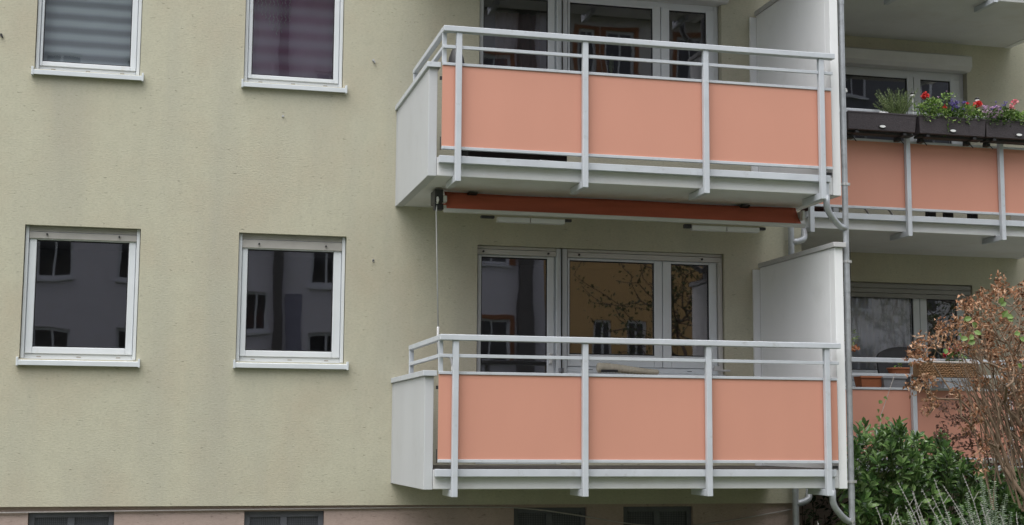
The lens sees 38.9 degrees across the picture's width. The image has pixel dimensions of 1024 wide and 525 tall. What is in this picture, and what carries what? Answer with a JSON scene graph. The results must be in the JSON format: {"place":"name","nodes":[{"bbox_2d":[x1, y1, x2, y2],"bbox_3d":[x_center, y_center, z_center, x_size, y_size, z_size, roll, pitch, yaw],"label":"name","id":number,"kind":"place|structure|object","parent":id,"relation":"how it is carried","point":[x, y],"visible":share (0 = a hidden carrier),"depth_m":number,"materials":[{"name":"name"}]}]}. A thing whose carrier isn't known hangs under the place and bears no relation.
{"place":"outdoors","nodes":[
{"label":"outdoors","id":0,"kind":"place"},
{"bbox_2d":[461,150,566,161],"bbox_3d":[0.016,-0.970,13.513,0.980,0.168,0.390,2,-7,-13],"label":"storage box","id":1,"kind":"object","parent":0,"point":[513,155],"visible":0.2,"depth_m":13.34,"materials":[{"name":"plastic"}]},
{"bbox_2d":[840,208,893,214],"bbox_3d":[4.045,-0.659,16.706,1.000,0.407,0.512,2,-7,-13],"label":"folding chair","id":2,"kind":"object","parent":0,"point":[890,211],"visible":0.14,"depth_m":16.47,"materials":[{"name":"plastic"}]},
{"bbox_2d":[925,212,935,216],"bbox_3d":[4.773,-0.581,16.513,0.090,0.200,0.090,2,-7,-13],"label":"square pot","id":3,"kind":"object","parent":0,"point":[930,214],"visible":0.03,"depth_m":16.47,"materials":[{"name":"plastic"}]},
{"bbox_2d":[943,213,953,217],"bbox_3d":[4.987,-0.573,16.564,0.090,0.200,0.090,2,-7,-13],"label":"square pot","id":4,"kind":"object","parent":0,"point":[949,215],"visible":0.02,"depth_m":16.52,"materials":[{"name":"plastic"}]},
{"bbox_2d":[967,214,977,218],"bbox_3d":[5.288,-0.563,16.636,0.090,0.200,0.090,2,-7,-13],"label":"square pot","id":5,"kind":"object","parent":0,"point":[972,216],"visible":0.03,"depth_m":16.59,"materials":[{"name":"plastic"}]},
{"label":"lawn","id":6,"kind":"structure","parent":0,"visible":0},
{"bbox_2d":[0,0,856,524],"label":"apartment block","id":7,"kind":"structure","parent":6,"relation":"on","point":[228,290],"depth_m":14.12,"materials":[{"name":"beige paint"}]},
{"bbox_2d":[28,512,113,524],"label":"cellar window","id":8,"kind":"structure","parent":7,"relation":"in","point":[67,518],"depth_m":13.69,"materials":[{"name":"metal"}]},
{"bbox_2d":[16,225,140,367],"bbox_3d":[-4.121,0.329,13.873,1.128,1.343,0.209,2,-7,-13],"label":"window","id":9,"kind":"structure","parent":7,"relation":"in","point":[34,234],"depth_m":13.87,"materials":[{"name":"white plastic"}]},
{"bbox_2d":[43,0,131,65],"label":"zebra blind","id":10,"kind":"object","parent":7,"relation":"attached to","point":[90,31],"visible":0.89,"depth_m":14.33,"materials":[{"name":"grey fabric"}]},
{"bbox_2d":[31,0,143,81],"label":"window","id":11,"kind":"structure","parent":7,"relation":"in","point":[133,69],"depth_m":14.14,"materials":[{"name":"white plastic"}]},
{"bbox_2d":[257,0,290,35],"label":"bead curtain","id":12,"kind":"object","parent":7,"relation":"hanging from","point":[274,11],"visible":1,"depth_m":14.75,"materials":[{"name":"metal"}]},
{"bbox_2d":[244,511,322,524],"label":"cellar window","id":13,"kind":"structure","parent":7,"relation":"in","point":[250,517],"depth_m":14.16,"materials":[{"name":"metal"}]},
{"bbox_2d":[233,233,348,369],"bbox_3d":[-2.177,0.392,14.339,1.120,1.335,0.209,2,-7,-13],"label":"window","id":14,"kind":"structure","parent":7,"relation":"in","point":[254,242],"depth_m":14.36,"materials":[{"name":"white plastic"}]},
{"bbox_2d":[252,0,333,78],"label":"zebra blind","id":15,"kind":"object","parent":7,"relation":"attached to","point":[301,45],"visible":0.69,"depth_m":14.80,"materials":[{"name":"fabric"}]},
{"bbox_2d":[241,0,346,93],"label":"window","id":16,"kind":"structure","parent":7,"relation":"in","point":[336,81],"depth_m":14.60,"materials":[{"name":"white plastic"}]},
{"bbox_2d":[0,506,791,524],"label":"plinth","id":17,"kind":"object","parent":7,"relation":"attached to","point":[372,508],"visible":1,"depth_m":14.26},
{"bbox_2d":[448,49,463,62],"bbox_3d":[-0.526,-1.595,13.586,0.180,0.900,0.175,2,-7,-13],"label":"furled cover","id":18,"kind":"object","parent":7,"relation":"on","point":[452,57],"visible":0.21,"depth_m":13.57,"materials":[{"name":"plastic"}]},
{"bbox_2d":[495,11,539,67],"bbox_3d":[0.055,-1.695,15.521,0.501,2.000,0.062,2,-7,-13],"label":"curtain","id":19,"kind":"object","parent":7,"relation":"hanging from","point":[515,21],"visible":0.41,"depth_m":15.60,"materials":[{"name":"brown fabric"}]},
{"bbox_2d":[514,507,584,524],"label":"cellar window","id":20,"kind":"structure","parent":7,"relation":"in","point":[521,516],"depth_m":14.79,"materials":[{"name":"glass"}]},
{"bbox_2d":[476,246,724,463],"bbox_3d":[0.931,0.974,15.043,2.680,2.219,0.200,2,-7,-13],"label":"balcony window","id":21,"kind":"structure","parent":7,"relation":"in","point":[661,263],"depth_m":15.17,"materials":[{"name":"white plastic"}]},
{"bbox_2d":[479,0,728,80],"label":"balcony window","id":22,"kind":"structure","parent":7,"relation":"in","point":[660,9],"depth_m":15.62,"materials":[{"name":"white plastic"}]},
{"bbox_2d":[608,55,613,72],"bbox_3d":[1.093,-2.103,15.958,0.170,0.403,0.166,2,-7,-13],"label":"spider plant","id":23,"kind":"object","parent":7,"relation":"on","point":[611,66],"visible":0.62,"depth_m":15.96,"materials":[{"name":"green plant"}]},
{"bbox_2d":[431,189,805,370],"bbox_3d":[1.058,0.286,13.982,3.740,1.809,0.347,2,-7,-13],"label":"awning","id":24,"kind":"object","parent":7,"relation":"attached to","point":[492,204],"visible":0.95,"depth_m":13.98,"materials":[{"name":"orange fabric"}]},
{"bbox_2d":[596,363,658,374],"bbox_3d":[1.198,1.094,14.917,0.666,0.118,0.129,2,-7,-13],"label":"hose roll","id":25,"kind":"object","parent":7,"relation":"on","point":[608,367],"visible":1,"depth_m":14.88,"materials":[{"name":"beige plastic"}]},
{"bbox_2d":[623,506,690,524],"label":"cellar window","id":26,"kind":"structure","parent":7,"relation":"in","point":[654,515],"depth_m":15.06,"materials":[{"name":"glass"}]},
{"bbox_2d":[713,366,729,371],"bbox_3d":[2.204,1.117,15.196,0.180,0.055,0.050,2,-7,-13],"label":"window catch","id":27,"kind":"object","parent":7,"relation":"on","point":[716,368],"depth_m":15.16,"materials":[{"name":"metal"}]},
{"bbox_2d":[800,484,918,524],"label":"shaded shrub","id":28,"kind":"object","parent":6,"relation":"on","point":[816,517],"visible":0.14,"depth_m":16.09,"materials":[{"name":"green plant"}]},
{"bbox_2d":[799,0,1023,524],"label":"apartment block","id":29,"kind":"structure","parent":6,"relation":"on","point":[932,268],"depth_m":17.61,"materials":[{"name":"beige paint"}]},
{"bbox_2d":[844,263,859,351],"bbox_3d":[3.812,0.385,16.278,0.192,1.245,0.174,-3,-8,27],"label":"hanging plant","id":30,"kind":"object","parent":29,"relation":"hanging from","point":[855,347],"visible":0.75,"depth_m":16.20,"materials":[{"name":"green plant"}]},
{"bbox_2d":[850,297,910,368],"bbox_3d":[4.587,0.842,18.151,0.890,1.050,0.038,2,-7,-13],"label":"curtain","id":31,"kind":"object","parent":29,"relation":"hanging from","point":[880,324],"visible":0.68,"depth_m":18.16,"materials":[{"name":"white fabric"}]},
{"bbox_2d":[846,110,916,143],"bbox_3d":[4.053,-1.490,16.060,0.831,0.305,0.254,2,-7,-13],"label":"flower box","id":32,"kind":"object","parent":29,"relation":"attached to","point":[897,127],"visible":0.93,"depth_m":15.97,"materials":[{"name":"plastic"}]},
{"bbox_2d":[872,87,916,113],"bbox_3d":[4.266,-1.790,16.119,0.547,0.318,0.232,2,-7,-13],"label":"rosemary","id":33,"kind":"object","parent":32,"relation":"on","point":[899,104],"visible":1,"depth_m":16.09,"materials":[{"name":"green plant"}]},
{"bbox_2d":[910,92,914,113],"bbox_3d":[4.474,-1.763,16.162,0.054,0.282,0.054,2,-7,-13],"label":"solar light","id":34,"kind":"object","parent":32,"relation":"in","point":[912,94],"visible":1,"depth_m":16.16,"materials":[{"name":"white plastic"}]},
{"bbox_2d":[824,46,971,211],"bbox_3d":[4.514,-1.496,18.285,2.790,2.407,0.300,2,-7,-13],"label":"balcony window","id":35,"kind":"structure","parent":29,"relation":"in","point":[860,58],"depth_m":18.50,"materials":[{"name":"white plastic"}]},
{"bbox_2d":[876,347,928,387],"bbox_3d":[4.646,1.654,16.816,0.660,1.375,0.450,2,-7,-13],"label":"patio chair","id":36,"kind":"object","parent":29,"relation":"on","point":[896,352],"visible":0.16,"depth_m":17.03,"materials":[{"name":"plastic"}]},
{"bbox_2d":[843,282,972,388],"bbox_3d":[4.499,1.354,17.992,2.715,2.219,0.200,2,-7,-13],"label":"balcony window","id":37,"kind":"structure","parent":29,"relation":"in","point":[918,294],"depth_m":18.22,"materials":[{"name":"white plastic"}]},
{"bbox_2d":[913,361,977,377],"bbox_3d":[4.747,1.176,15.879,0.715,0.178,0.185,2,-7,-13],"label":"wicker trough","id":38,"kind":"object","parent":29,"relation":"attached to","point":[945,369],"visible":0.71,"depth_m":15.79,"materials":[{"name":"brown wicker"}]},
{"bbox_2d":[940,344,966,361],"bbox_3d":[4.861,1.017,15.954,0.336,0.247,0.203,2,-7,-13],"label":"red cyclamen","id":39,"kind":"object","parent":38,"relation":"in","point":[944,355],"visible":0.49,"depth_m":15.93,"materials":[{"name":"green plant"}]},
{"bbox_2d":[913,115,985,147],"bbox_3d":[4.890,-1.460,16.261,0.831,0.305,0.254,2,-7,-13],"label":"flower box","id":40,"kind":"object","parent":29,"relation":"attached to","point":[965,132],"visible":1,"depth_m":16.17,"materials":[{"name":"brown plastic"}]},
{"bbox_2d":[911,90,955,136],"bbox_3d":[4.711,-1.669,16.169,0.546,0.520,0.223,2,-7,-13],"label":"red geranium","id":41,"kind":"object","parent":40,"relation":"in","point":[941,109],"visible":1,"depth_m":16.15,"materials":[{"name":"green plant"}]},
{"bbox_2d":[953,100,983,123],"bbox_3d":[5.085,-1.671,16.258,0.443,0.303,0.227,2,-7,-13],"label":"red geranium","id":42,"kind":"object","parent":40,"relation":"in","point":[975,106],"visible":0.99,"depth_m":16.24,"materials":[{"name":"green plant"}]},
{"bbox_2d":[944,98,1004,117],"bbox_3d":[5.205,-1.702,16.293,0.787,0.248,0.220,2,-7,-13],"label":"purple lobelia","id":43,"kind":"object","parent":40,"relation":"in","point":[954,107],"visible":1,"depth_m":16.20,"materials":[{"name":"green plant"}]},
{"bbox_2d":[980,119,1023,148],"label":"flower box","id":44,"kind":"object","parent":29,"relation":"attached to","point":[1012,133],"visible":0.98,"depth_m":16.32,"materials":[{"name":"brown plastic"}]},
{"bbox_2d":[977,101,1014,124],"bbox_3d":[5.463,-1.664,16.349,0.470,0.322,0.228,2,-7,-13],"label":"lilac verbena","id":45,"kind":"object","parent":44,"relation":"in","point":[993,113],"visible":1,"depth_m":16.31,"materials":[{"name":"purple plant"}]},
{"bbox_2d":[1003,99,1023,125],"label":"pink geranium","id":46,"kind":"object","parent":44,"relation":"in","point":[1018,115],"visible":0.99,"depth_m":16.37,"materials":[{"name":"green plant"}]},
{"bbox_3d":[5.054,1.852,16.529,2.950,0.918,0.350,2,-7,-13],"label":"plant shelf","id":47,"kind":"object","parent":29,"relation":"on","visible":0},
{"bbox_2d":[854,376,881,386],"bbox_3d":[4.011,1.382,16.290,0.291,0.204,0.188,2,-7,-13],"label":"terracotta planter","id":48,"kind":"object","parent":47,"relation":"on","point":[867,381],"visible":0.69,"depth_m":16.22,"materials":[{"name":"orange ceramic"}]},
{"bbox_2d":[881,376,906,387],"bbox_3d":[4.269,1.390,16.300,0.300,0.204,0.188,2,-7,-13],"label":"grey planter","id":49,"kind":"object","parent":47,"relation":"on","point":[898,382],"visible":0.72,"depth_m":16.23,"materials":[{"name":"grey plastic"}]},
{"bbox_2d":[886,367,909,377],"bbox_3d":[4.392,1.257,16.433,0.277,0.120,0.277,2,-7,-13],"label":"terracotta bowl","id":50,"kind":"object","parent":49,"relation":"on","point":[900,370],"visible":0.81,"depth_m":16.33,"materials":[{"name":"orange ceramic"}]},
{"bbox_2d":[932,379,944,387],"bbox_3d":[4.829,1.424,16.395,0.152,0.200,0.152,2,-7,-13],"label":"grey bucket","id":51,"kind":"object","parent":47,"relation":"on","point":[939,384],"visible":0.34,"depth_m":16.34,"materials":[{"name":"grey plastic"}]},
{"bbox_2d":[817,473,1017,524],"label":"dry lavender","id":52,"kind":"object","parent":6,"relation":"on","point":[919,517],"visible":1,"depth_m":12.08,"materials":[{"name":"plant"}]},
{"bbox_2d":[907,477,1012,524],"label":"silver sage","id":53,"kind":"object","parent":6,"relation":"on","point":[991,511],"visible":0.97,"depth_m":12.63,"materials":[{"name":"green plant"}]},
{"bbox_2d":[902,270,1023,511],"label":"withered bush","id":54,"kind":"object","parent":6,"relation":"on","point":[987,343],"visible":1,"depth_m":13.86,"materials":[{"name":"brown plant"}]},
{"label":"path","id":55,"kind":"structure","parent":0,"visible":0},
{"bbox_2d":[832,415,1023,524],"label":"laurel hedge","id":56,"kind":"object","parent":55,"relation":"on","point":[891,445],"visible":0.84,"depth_m":14.59,"materials":[{"name":"green plant"}]},
{"bbox_2d":[874,374,894,429],"bbox_3d":[4.072,1.661,15.659,0.428,0.954,0.158,5,-8,-34],"label":"climbing vine","id":57,"kind":"object","parent":56,"relation":"attached to","point":[882,415],"visible":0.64,"depth_m":15.59,"materials":[{"name":"green plant"}]},
{"bbox_2d":[933,394,1022,507],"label":"red brown shrub","id":58,"kind":"object","parent":55,"relation":"on","point":[956,437],"visible":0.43,"depth_m":15.00,"materials":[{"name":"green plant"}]}
]}

